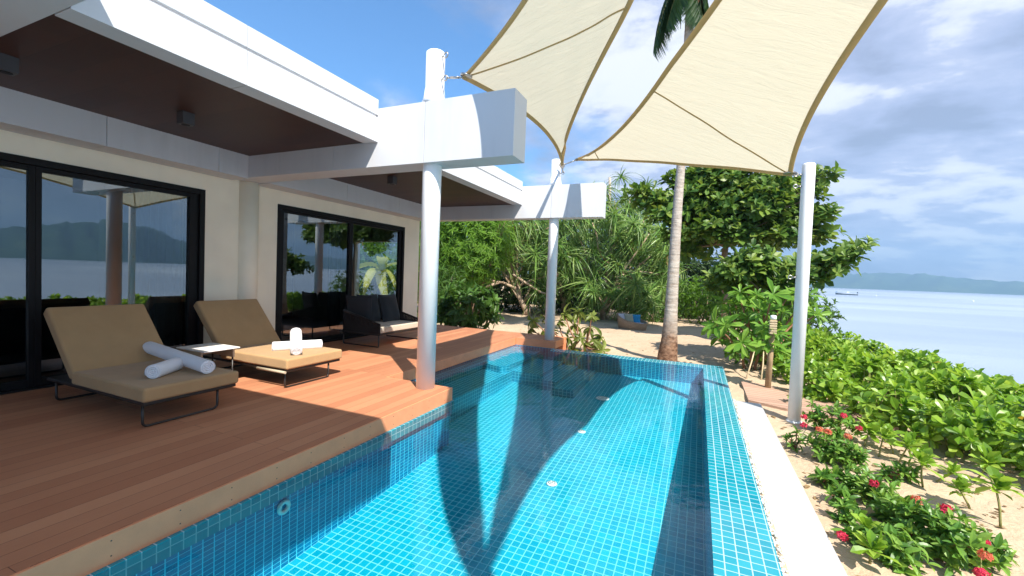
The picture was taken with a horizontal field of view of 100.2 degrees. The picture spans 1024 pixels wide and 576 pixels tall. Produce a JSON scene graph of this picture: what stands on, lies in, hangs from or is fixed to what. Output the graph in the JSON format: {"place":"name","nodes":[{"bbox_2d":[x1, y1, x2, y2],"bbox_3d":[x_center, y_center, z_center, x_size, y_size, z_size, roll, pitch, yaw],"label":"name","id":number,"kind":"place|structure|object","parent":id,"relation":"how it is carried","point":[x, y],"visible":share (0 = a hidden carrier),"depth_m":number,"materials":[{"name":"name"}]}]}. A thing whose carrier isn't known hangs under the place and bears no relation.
{"place":"outdoors","nodes":[
{"label":"outdoors","id":0,"kind":"place"},
{"bbox_2d":[204,0,1023,281],"label":"sky","id":1,"kind":"structure","parent":0,"point":[924,117],"materials":[{"name":"blue"}]},
{"bbox_2d":[371,280,1023,575],"bbox_3d":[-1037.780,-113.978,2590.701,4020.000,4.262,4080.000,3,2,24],"label":"sand","id":2,"kind":"structure","parent":0,"point":[694,345],"depth_m":5.07,"materials":[{"name":"sand"}]},
{"bbox_2d":[0,325,565,575],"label":"deck","id":3,"kind":"structure","parent":2,"relation":"on","point":[89,484],"depth_m":3.83,"materials":[{"name":"wood"}]},
{"bbox_2d":[43,304,237,426],"bbox_3d":[-4.204,0.775,4.855,2.003,1.041,0.925,3,2,24],"label":"sun lounger","id":4,"kind":"object","parent":3,"relation":"on","point":[101,350],"visible":0.88,"depth_m":4.77,"materials":[{"name":"fabric"}]},
{"bbox_2d":[144,357,183,378],"bbox_3d":[-3.726,0.855,4.602,0.152,0.148,0.428,2,2,-9],"label":"rolled towel","id":5,"kind":"object","parent":4,"relation":"on","point":[160,369],"visible":0.98,"depth_m":4.49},
{"bbox_2d":[143,341,215,373],"bbox_3d":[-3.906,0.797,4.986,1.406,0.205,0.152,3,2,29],"label":"rolled towel","id":6,"kind":"object","parent":4,"relation":"on","point":[198,363],"visible":0.98,"depth_m":4.84,"materials":[{"name":"fabric"}]},
{"bbox_2d":[176,343,239,369],"bbox_3d":[-4.010,1.027,5.651,0.580,0.501,0.460,3,2,24],"label":"side table","id":7,"kind":"object","parent":3,"relation":"on","point":[200,350],"visible":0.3,"depth_m":5.65,"materials":[{"name":"metal"}]},
{"bbox_2d":[194,299,341,387],"bbox_3d":[-3.649,0.750,6.374,2.003,1.041,0.979,3,2,24],"label":"sun lounger","id":8,"kind":"object","parent":3,"relation":"on","point":[245,326],"visible":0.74,"depth_m":6.30,"materials":[{"name":"fabric"}]},
{"bbox_2d":[290,328,302,354],"bbox_3d":[-3.028,0.746,6.004,0.152,0.335,0.486,1,2,-28],"label":"rolled towel","id":9,"kind":"object","parent":8,"relation":"on","point":[296,341],"visible":1,"depth_m":5.91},
{"bbox_2d":[272,339,322,350],"bbox_3d":[-3.155,0.848,6.300,0.664,0.148,0.152,1,2,-34],"label":"rolled towel","id":10,"kind":"object","parent":8,"relation":"on","point":[285,345],"visible":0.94,"depth_m":6.28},
{"bbox_2d":[0,0,606,394],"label":"villa","id":11,"kind":"object","parent":3,"relation":"on","point":[267,158],"visible":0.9,"depth_m":5.90,"materials":[{"name":"paint"}]},
{"bbox_2d":[0,160,34,391],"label":"sliding door","id":12,"kind":"structure","parent":11,"relation":"in","point":[29,381],"depth_m":5.12,"materials":[{"name":"black metal"}]},
{"bbox_2d":[35,166,198,385],"bbox_3d":[-5.417,-0.146,6.012,0.075,2.657,1.823,3,2,24],"label":"sliding door","id":13,"kind":"structure","parent":11,"relation":"in","point":[192,199],"depth_m":5.96,"materials":[{"name":"black metal"}]},
{"bbox_2d":[130,188,183,349],"bbox_3d":[-5.456,-0.266,6.592,0.092,2.880,0.720,3,2,24],"label":"glass panel","id":14,"kind":"object","parent":11,"relation":"hanging from","point":[157,241],"visible":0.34,"depth_m":6.62,"materials":[{"name":"glass"}]},
{"bbox_2d":[279,209,351,340],"bbox_3d":[-4.111,-0.186,9.001,0.075,2.652,1.828,3,2,24],"label":"sliding door","id":15,"kind":"structure","parent":11,"relation":"in","point":[349,228],"depth_m":9.10,"materials":[{"name":"black metal"}]},
{"bbox_2d":[326,220,341,335],"bbox_3d":[-4.069,-0.311,9.767,0.088,2.880,0.350,3,2,24],"label":"glass panel","id":16,"kind":"object","parent":11,"relation":"hanging from","point":[334,277],"visible":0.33,"depth_m":9.78,"materials":[{"name":"glass"}]},
{"bbox_2d":[349,222,401,336],"bbox_3d":[-3.384,-0.209,10.667,0.075,2.652,1.803,3,2,24],"label":"sliding door","id":17,"kind":"structure","parent":11,"relation":"in","point":[399,237],"depth_m":11.38,"materials":[{"name":"black metal"}]},
{"bbox_2d":[343,309,417,347],"bbox_3d":[-2.890,0.832,9.601,1.012,0.738,1.416,3,2,24],"label":"outdoor sofa","id":18,"kind":"object","parent":3,"relation":"on","point":[355,323],"visible":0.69,"depth_m":9.09,"materials":[{"name":"wicker"}]},
{"bbox_2d":[345,295,373,320],"bbox_3d":[-3.277,0.462,9.219,0.600,0.640,0.221,2,16,10],"label":"cushion","id":19,"kind":"object","parent":18,"relation":"on","point":[360,305],"visible":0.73,"depth_m":9.11,"materials":[{"name":"grey fabric"}]},
{"bbox_2d":[356,294,380,320],"bbox_3d":[-3.190,0.450,9.541,0.221,0.640,0.580,-13,-6,29],"label":"cushion","id":20,"kind":"object","parent":18,"relation":"on","point":[376,311],"visible":0.38,"depth_m":9.59,"materials":[{"name":"grey fabric"}]},
{"bbox_2d":[377,294,399,321],"bbox_3d":[-2.864,0.459,9.966,0.221,0.660,0.620,-14,-4,21],"label":"cushion","id":21,"kind":"object","parent":18,"relation":"on","point":[388,307],"visible":1,"depth_m":9.82,"materials":[{"name":"grey fabric"}]},
{"bbox_2d":[359,246,396,296],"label":"leafy shrub","id":22,"kind":"object","parent":2,"relation":"on","point":[362,273],"visible":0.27,"depth_m":17.64,"materials":[{"name":"green plant"}]},
{"bbox_2d":[359,242,396,294],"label":"feathery tree","id":23,"kind":"object","parent":2,"relation":"on","point":[383,246],"visible":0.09,"depth_m":21.44,"materials":[{"name":"green plant"}]},
{"bbox_2d":[359,256,419,294],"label":"banana plant","id":24,"kind":"object","parent":2,"relation":"on","point":[379,271],"visible":0.69,"depth_m":16.21,"materials":[{"name":"green plant"}]},
{"bbox_2d":[395,221,463,303],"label":"feathery tree","id":25,"kind":"object","parent":2,"relation":"on","point":[439,262],"visible":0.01,"depth_m":19.65,"materials":[{"name":"green plant"}]},
{"bbox_2d":[86,345,782,575],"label":"swimming pool","id":26,"kind":"structure","parent":2,"relation":"on","point":[518,460],"depth_m":4.50,"materials":[{"name":"tile"}]},
{"bbox_2d":[417,263,473,323],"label":"leafy shrub","id":27,"kind":"object","parent":2,"relation":"on","point":[446,279],"visible":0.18,"depth_m":17.02,"materials":[{"name":"green plant"}]},
{"bbox_2d":[437,278,504,329],"bbox_3d":[-1.533,0.734,14.423,2.923,2.117,1.921,3,2,24],"label":"leafy shrub","id":28,"kind":"object","parent":2,"relation":"on","point":[453,315],"visible":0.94,"depth_m":14.07,"materials":[{"name":"green plant"}]},
{"bbox_2d":[438,220,516,313],"bbox_3d":[-1.814,-1.645,18.891,4.295,6.026,3.402,3,2,24],"label":"feathery tree","id":29,"kind":"object","parent":2,"relation":"on","point":[478,256],"visible":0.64,"depth_m":17.95,"materials":[{"name":"green plant"}]},
{"bbox_2d":[484,269,544,312],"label":"leafy shrub","id":30,"kind":"object","parent":2,"relation":"on","point":[513,298],"visible":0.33,"depth_m":22.96,"materials":[{"name":"green plant"}]},
{"bbox_2d":[465,219,599,315],"bbox_3d":[-0.034,-0.913,21.390,9.501,8.152,5.260,3,2,24],"label":"screw pine","id":31,"kind":"object","parent":2,"relation":"on","point":[533,247],"visible":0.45,"depth_m":20.54,"materials":[{"name":"green plant"}]},
{"bbox_2d":[504,220,602,312],"bbox_3d":[1.676,-1.345,23.912,6.704,6.562,5.119,2,2,3],"label":"screw pine","id":32,"kind":"object","parent":2,"relation":"on","point":[563,304],"visible":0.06,"depth_m":23.18,"materials":[{"name":"green plant"}]},
{"bbox_2d":[527,302,610,353],"bbox_3d":[1.538,1.215,11.764,2.368,1.659,1.092,3,2,24],"label":"shrub","id":33,"kind":"object","parent":2,"relation":"on","point":[595,345],"visible":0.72,"depth_m":11.69,"materials":[{"name":"green plant"}]},
{"bbox_2d":[539,266,610,313],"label":"leafy shrub","id":34,"kind":"object","parent":2,"relation":"on","point":[558,306],"visible":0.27,"depth_m":23.20,"materials":[{"name":"green plant"}]},
{"bbox_2d":[538,199,695,324],"bbox_3d":[4.460,-0.916,20.522,8.427,7.554,5.513,3,2,24],"label":"screw pine","id":35,"kind":"object","parent":2,"relation":"on","point":[619,290],"visible":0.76,"depth_m":19.61,"materials":[{"name":"green plant"}]},
{"bbox_2d":[577,198,657,309],"bbox_3d":[6.744,-2.178,27.562,6.223,7.452,3.487,3,2,24],"label":"backdrop tree","id":36,"kind":"object","parent":2,"relation":"on","point":[616,261],"visible":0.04,"depth_m":27.17,"materials":[{"name":"green plant"}]},
{"bbox_2d":[617,312,647,330],"bbox_3d":[4.798,1.336,17.076,1.200,0.649,0.984,3,2,24],"label":"wicker sofa","id":37,"kind":"object","parent":2,"relation":"on","point":[630,325],"visible":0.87,"depth_m":16.72,"materials":[{"name":"grey wicker"}]},
{"bbox_2d":[589,166,696,316],"bbox_3d":[6.358,-1.957,22.478,6.458,8.998,4.407,3,2,24],"label":"screw pine","id":38,"kind":"object","parent":2,"relation":"on","point":[628,205],"visible":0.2,"depth_m":22.23,"materials":[{"name":"green plant"}]},
{"bbox_2d":[626,294,681,322],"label":"leafy shrub","id":39,"kind":"object","parent":2,"relation":"on","point":[661,319],"visible":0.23,"depth_m":20.36,"materials":[{"name":"green plant"}]},
{"bbox_2d":[642,257,707,310],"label":"backdrop tree","id":40,"kind":"object","parent":2,"relation":"on","point":[690,272],"visible":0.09,"depth_m":26.59,"materials":[{"name":"green plant"}]},
{"bbox_2d":[653,0,708,361],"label":"palm tree","id":41,"kind":"object","parent":2,"relation":"on","point":[692,11],"visible":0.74,"depth_m":10.32,"materials":[{"name":"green plant"}]},
{"bbox_2d":[654,276,717,318],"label":"leafy shrub","id":42,"kind":"object","parent":2,"relation":"on","point":[683,315],"visible":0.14,"depth_m":22.65,"materials":[{"name":"green plant"}]},
{"bbox_2d":[678,276,736,323],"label":"leafy shrub","id":43,"kind":"object","parent":2,"relation":"on","point":[690,298],"visible":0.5,"depth_m":20.50,"materials":[{"name":"green plant"}]},
{"bbox_2d":[684,248,732,307],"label":"backdrop tree","id":44,"kind":"object","parent":2,"relation":"on","point":[710,263],"visible":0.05,"depth_m":27.01,"materials":[{"name":"green plant"}]},
{"bbox_2d":[618,160,849,339],"bbox_3d":[7.061,-1.427,14.444,6.977,6.529,3.200,3,2,24],"label":"almond tree","id":45,"kind":"object","parent":2,"relation":"on","point":[725,209],"visible":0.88,"depth_m":13.62,"materials":[{"name":"green plant"}]},
{"bbox_2d":[700,267,772,328],"bbox_3d":[10.044,0.250,18.742,3.434,3.156,2.145,3,2,24],"label":"leafy shrub","id":46,"kind":"object","parent":2,"relation":"on","point":[715,301],"visible":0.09,"depth_m":18.91,"materials":[{"name":"green plant"}]},
{"bbox_2d":[735,400,789,575],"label":"gutter","id":47,"kind":"object","parent":2,"relation":"on","point":[784,566],"visible":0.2,"depth_m":3.46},
{"bbox_2d":[733,399,787,575],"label":"pebbles","id":48,"kind":"object","parent":47,"relation":"on","point":[773,533],"visible":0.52,"depth_m":3.77,"materials":[{"name":"gravel"}]},
{"bbox_2d":[701,277,831,369],"bbox_3d":[5.607,0.882,9.370,2.706,2.229,3.305,3,2,24],"label":"frangipani","id":49,"kind":"object","parent":2,"relation":"on","point":[735,347],"visible":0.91,"depth_m":9.53,"materials":[{"name":"green plant"}]},
{"bbox_2d":[765,315,776,387],"bbox_3d":[4.914,1.260,8.132,0.143,1.497,0.120,3,2,24],"label":"garden lamp","id":50,"kind":"object","parent":2,"relation":"on","point":[769,364],"visible":0.96,"depth_m":8.10,"materials":[{"name":"brown wood"}]},
{"bbox_2d":[523,317,1023,575],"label":"leaf litter","id":51,"kind":"object","parent":2,"relation":"on","point":[873,465],"visible":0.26,"depth_m":4.31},
{"bbox_2d":[699,235,879,346],"bbox_3d":[6.654,0.336,10.543,3.825,3.308,2.299,3,2,24],"label":"almond tree","id":52,"kind":"object","parent":2,"relation":"on","point":[752,265],"visible":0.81,"depth_m":10.04,"materials":[{"name":"green plant"}]},
{"bbox_2d":[736,401,846,575],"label":"wall","id":53,"kind":"structure","parent":2,"relation":"on","point":[807,548],"depth_m":3.75,"materials":[{"name":"white concrete"}]},
{"bbox_2d":[781,424,806,452],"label":"ixora","id":54,"kind":"object","parent":2,"relation":"on","point":[792,444],"visible":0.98,"depth_m":5.32,"materials":[{"name":"green plant"}]},
{"bbox_2d":[772,348,824,384],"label":"hedge shrub","id":55,"kind":"object","parent":2,"relation":"on","point":[780,367],"visible":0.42,"depth_m":8.82,"materials":[{"name":"green plant"}]},
{"bbox_2d":[786,162,815,423],"bbox_3d":[4.218,0.186,6.302,0.272,4.000,0.208,4,2,43],"label":"sail post","id":56,"kind":"object","parent":2,"relation":"on","point":[807,186],"visible":0.97,"depth_m":6.22,"materials":[{"name":"metal"}]},
{"bbox_2d":[565,0,887,175],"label":"shade sail","id":57,"kind":"object","parent":56,"relation":"hanging from","point":[742,85],"visible":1,"depth_m":5.08,"materials":[{"name":"fabric"}]},
{"bbox_2d":[758,290,846,334],"bbox_3d":[10.518,0.988,15.699,3.068,2.162,2.049,3,2,24],"label":"leafy shrub","id":58,"kind":"object","parent":2,"relation":"on","point":[830,317],"visible":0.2,"depth_m":15.22,"materials":[{"name":"green plant"}]},
{"bbox_2d":[800,399,827,431],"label":"ixora","id":59,"kind":"object","parent":2,"relation":"on","point":[817,417],"visible":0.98,"depth_m":5.90,"materials":[{"name":"green plant"}]},
{"bbox_2d":[741,381,898,430],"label":"boardwalk","id":60,"kind":"structure","parent":2,"relation":"on","point":[772,396],"depth_m":7.34,"materials":[{"name":"wood"}]},
{"bbox_2d":[806,326,833,350],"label":"hedge shrub","id":61,"kind":"object","parent":2,"relation":"on","point":[809,332],"visible":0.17,"depth_m":12.00,"materials":[{"name":"green plant"}]},
{"bbox_2d":[805,335,836,361],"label":"hedge shrub","id":62,"kind":"object","parent":2,"relation":"on","point":[814,343],"visible":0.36,"depth_m":10.59,"materials":[{"name":"green plant"}]},
{"bbox_2d":[806,464,839,489],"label":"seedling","id":63,"kind":"object","parent":2,"relation":"on","point":[825,477],"visible":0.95,"depth_m":4.33,"materials":[{"name":"green plant"}]},
{"bbox_2d":[789,361,857,402],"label":"hedge shrub","id":64,"kind":"object","parent":2,"relation":"on","point":[814,378],"visible":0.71,"depth_m":7.44,"materials":[{"name":"green plant"}]},
{"bbox_2d":[815,381,843,402],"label":"seedling","id":65,"kind":"object","parent":2,"relation":"on","point":[834,385],"visible":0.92,"depth_m":7.24,"materials":[{"name":"green plant"}]},
{"bbox_2d":[801,425,862,466],"bbox_3d":[3.853,1.836,5.000,0.772,0.445,0.531,2,2,3],"label":"ixora","id":66,"kind":"object","parent":2,"relation":"on","point":[822,444],"visible":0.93,"depth_m":4.96,"materials":[{"name":"green plant"}]},
{"bbox_2d":[820,400,861,438],"bbox_3d":[3.986,1.765,5.393,1.480,0.500,0.505,1,2,-36],"label":"ixora","id":67,"kind":"object","parent":2,"relation":"on","point":[830,423],"visible":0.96,"depth_m":5.66,"materials":[{"name":"green plant"}]},
{"bbox_2d":[824,482,863,510],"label":"ixora","id":68,"kind":"object","parent":2,"relation":"on","point":[839,493],"visible":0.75,"depth_m":3.98,"materials":[{"name":"green plant"}]},
{"bbox_2d":[823,338,865,351],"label":"hedge shrub","id":69,"kind":"object","parent":2,"relation":"on","point":[848,342],"visible":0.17,"depth_m":10.84,"materials":[{"name":"green plant"}]},
{"bbox_2d":[811,344,878,377],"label":"hedge shrub","id":70,"kind":"object","parent":2,"relation":"on","point":[840,350],"visible":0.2,"depth_m":8.88,"materials":[{"name":"green plant"}]},
{"bbox_2d":[822,331,869,345],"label":"hedge shrub","id":71,"kind":"object","parent":2,"relation":"on","point":[848,336],"visible":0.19,"depth_m":12.31,"materials":[{"name":"green plant"}]},
{"bbox_2d":[825,497,867,525],"bbox_3d":[2.887,1.934,3.687,0.303,0.232,0.279,3,2,24],"label":"ixora","id":72,"kind":"object","parent":2,"relation":"on","point":[843,509],"visible":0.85,"depth_m":3.67,"materials":[{"name":"green plant"}]},
{"bbox_2d":[828,438,871,470],"bbox_3d":[3.804,1.885,4.838,0.400,0.360,0.406,3,2,36],"label":"ixora","id":73,"kind":"object","parent":2,"relation":"on","point":[856,456],"visible":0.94,"depth_m":4.76,"materials":[{"name":"green plant"}]},
{"bbox_2d":[831,519,868,546],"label":"ixora","id":74,"kind":"object","parent":2,"relation":"on","point":[845,532],"visible":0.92,"depth_m":3.33,"materials":[{"name":"green plant"}]},
{"bbox_2d":[830,462,881,494],"bbox_3d":[3.474,1.918,4.286,0.423,0.301,0.501,2,2,-19],"label":"ixora","id":75,"kind":"object","parent":2,"relation":"on","point":[847,477],"visible":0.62,"depth_m":4.30,"materials":[{"name":"green plant"}]},
{"bbox_2d":[848,513,880,536],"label":"seedling","id":76,"kind":"object","parent":2,"relation":"on","point":[863,519],"visible":0.39,"depth_m":3.41,"materials":[{"name":"green plant"}]},
{"bbox_2d":[851,417,880,446],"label":"seedling","id":77,"kind":"object","parent":2,"relation":"on","point":[873,426],"visible":0.94,"depth_m":5.44,"materials":[{"name":"green plant"}]},
{"bbox_2d":[825,352,910,403],"bbox_3d":[6.518,1.637,7.856,1.169,0.926,1.351,2,2,-16],"label":"hedge shrub","id":78,"kind":"object","parent":2,"relation":"on","point":[868,366],"visible":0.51,"depth_m":7.82,"materials":[{"name":"green plant"}]},
{"bbox_2d":[848,473,900,507],"bbox_3d":[3.457,1.915,4.068,0.368,0.328,0.379,2,2,-14],"label":"ixora","id":79,"kind":"object","parent":2,"relation":"on","point":[874,482],"visible":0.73,"depth_m":4.05,"materials":[{"name":"green plant"}]},
{"bbox_2d":[854,339,896,363],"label":"hedge shrub","id":80,"kind":"object","parent":2,"relation":"on","point":[873,346],"visible":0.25,"depth_m":10.84,"materials":[{"name":"green plant"}]},
{"bbox_2d":[850,529,901,565],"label":"seedling","id":81,"kind":"object","parent":2,"relation":"on","point":[877,542],"visible":1,"depth_m":3.08,"materials":[{"name":"green plant"}]},
{"bbox_2d":[871,427,897,456],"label":"seedling","id":82,"kind":"object","parent":2,"relation":"on","point":[884,435],"visible":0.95,"depth_m":5.14,"materials":[{"name":"green plant"}]},
{"bbox_2d":[858,349,912,377],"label":"hedge shrub","id":83,"kind":"object","parent":2,"relation":"on","point":[894,358],"visible":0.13,"depth_m":8.88,"materials":[{"name":"green plant"}]},
{"bbox_2d":[860,486,922,529],"bbox_3d":[3.363,1.944,3.758,0.509,0.329,0.464,1,2,-30],"label":"ixora","id":84,"kind":"object","parent":2,"relation":"on","point":[876,502],"visible":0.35,"depth_m":3.76,"materials":[{"name":"green plant"}]},
{"bbox_2d":[872,460,911,486],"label":"ixora","id":85,"kind":"object","parent":2,"relation":"on","point":[887,472],"visible":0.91,"depth_m":4.44,"materials":[{"name":"green plant"}]},
{"bbox_2d":[840,374,948,431],"bbox_3d":[5.660,1.749,6.368,1.255,0.864,1.094,4,2,41],"label":"hedge shrub","id":86,"kind":"object","parent":2,"relation":"on","point":[869,407],"visible":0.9,"depth_m":6.21,"materials":[{"name":"green plant"}]},
{"bbox_2d":[860,521,942,575],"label":"ixora","id":87,"kind":"object","parent":2,"relation":"on","point":[901,549],"visible":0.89,"depth_m":3.08,"materials":[{"name":"green plant"}]},
{"bbox_2d":[886,431,922,462],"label":"seedling","id":88,"kind":"object","parent":2,"relation":"on","point":[908,442],"visible":0.92,"depth_m":4.91,"materials":[{"name":"green plant"}]},
{"bbox_2d":[893,459,922,485],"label":"ixora","id":89,"kind":"object","parent":2,"relation":"on","point":[914,472],"visible":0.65,"depth_m":4.43,"materials":[{"name":"green plant"}]},
{"bbox_2d":[895,422,924,446],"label":"seedling","id":90,"kind":"object","parent":2,"relation":"on","point":[915,427],"visible":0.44,"depth_m":5.45,"materials":[{"name":"green plant"}]},
{"bbox_2d":[878,492,948,547],"bbox_3d":[3.291,1.889,3.456,0.514,0.406,0.515,3,2,24],"label":"ixora","id":91,"kind":"object","parent":2,"relation":"on","point":[905,505],"visible":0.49,"depth_m":3.47,"materials":[{"name":"green plant"}]},
{"bbox_2d":[886,348,950,375],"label":"hedge shrub","id":92,"kind":"object","parent":2,"relation":"on","point":[933,361],"visible":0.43,"depth_m":8.82,"materials":[{"name":"green plant"}]},
{"bbox_2d":[892,366,944,382],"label":"hedge shrub","id":93,"kind":"object","parent":2,"relation":"on","point":[918,371],"visible":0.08,"depth_m":7.77,"materials":[{"name":"green plant"}]},
{"bbox_2d":[904,447,944,487],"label":"seedling","id":94,"kind":"object","parent":2,"relation":"on","point":[924,458],"visible":1,"depth_m":4.35,"materials":[{"name":"green plant"}]},
{"bbox_2d":[897,503,994,575],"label":"ixora","id":95,"kind":"object","parent":2,"relation":"on","point":[952,544],"visible":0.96,"depth_m":3.15,"materials":[{"name":"green plant"}]},
{"bbox_2d":[935,461,971,481],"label":"seedling","id":96,"kind":"object","parent":2,"relation":"on","point":[952,468],"visible":0.96,"depth_m":4.41,"materials":[{"name":"green plant"}]},
{"bbox_2d":[907,394,1016,458],"bbox_3d":[5.641,1.776,5.340,1.188,0.818,1.035,1,2,-26],"label":"hedge shrub","id":97,"kind":"object","parent":2,"relation":"on","point":[970,428],"visible":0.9,"depth_m":5.21,"materials":[{"name":"green plant"}]},
{"bbox_2d":[904,368,1020,416],"bbox_3d":[6.769,1.705,6.524,1.231,0.975,1.423,2,2,2],"label":"hedge shrub","id":98,"kind":"object","parent":2,"relation":"on","point":[958,379],"visible":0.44,"depth_m":6.47,"materials":[{"name":"green plant"}]},
{"bbox_2d":[945,476,980,508],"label":"seedling","id":99,"kind":"object","parent":2,"relation":"on","point":[960,484],"visible":0.99,"depth_m":3.97,"materials":[{"name":"green plant"}]},
{"bbox_2d":[934,370,1023,417],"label":"hedge shrub","id":100,"kind":"object","parent":2,"relation":"on","point":[1009,385],"visible":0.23,"depth_m":6.60,"materials":[{"name":"green plant"}]},
{"bbox_2d":[960,523,1019,575],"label":"ixora","id":101,"kind":"object","parent":2,"relation":"on","point":[999,555],"visible":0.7,"depth_m":3.07,"materials":[{"name":"green plant"}]},
{"bbox_2d":[965,442,1016,486],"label":"seedling","id":102,"kind":"object","parent":2,"relation":"on","point":[987,453],"visible":0.86,"depth_m":4.45,"materials":[{"name":"green plant"}]},
{"bbox_2d":[968,465,1023,527],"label":"seedling","id":103,"kind":"object","parent":2,"relation":"on","point":[1002,482],"visible":1,"depth_m":3.66,"materials":[{"name":"green plant"}]},
{"bbox_2d":[968,394,1023,436],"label":"hedge shrub","id":104,"kind":"object","parent":2,"relation":"on","point":[991,398],"visible":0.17,"depth_m":5.53,"materials":[{"name":"green plant"}]},
{"bbox_2d":[999,417,1023,476],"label":"hedge shrub","id":105,"kind":"object","parent":2,"relation":"on","point":[1015,442],"visible":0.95,"depth_m":4.70,"materials":[{"name":"green plant"}]},
{"bbox_2d":[395,267,1023,294],"bbox_3d":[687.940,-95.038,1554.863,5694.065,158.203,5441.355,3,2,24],"label":"hills","id":106,"kind":"structure","parent":0,"point":[905,282],"depth_m":2542.83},
{"bbox_2d":[809,287,1023,383],"bbox_3d":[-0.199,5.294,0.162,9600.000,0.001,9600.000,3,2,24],"label":"sea","id":107,"kind":"structure","parent":0,"point":[977,331],"depth_m":69.29,"materials":[{"name":"liquid"}]},
{"bbox_3d":[2.185,-0.752,-1.877,0.278,6.220,0.237,3,2,24],"label":"sail post","id":108,"kind":"object","parent":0,"visible":0},
{"bbox_2d":[445,0,633,172],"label":"shade sail","id":109,"kind":"object","parent":108,"relation":"attached to","point":[544,58],"visible":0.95,"depth_m":5.44,"materials":[{"name":"fabric"}]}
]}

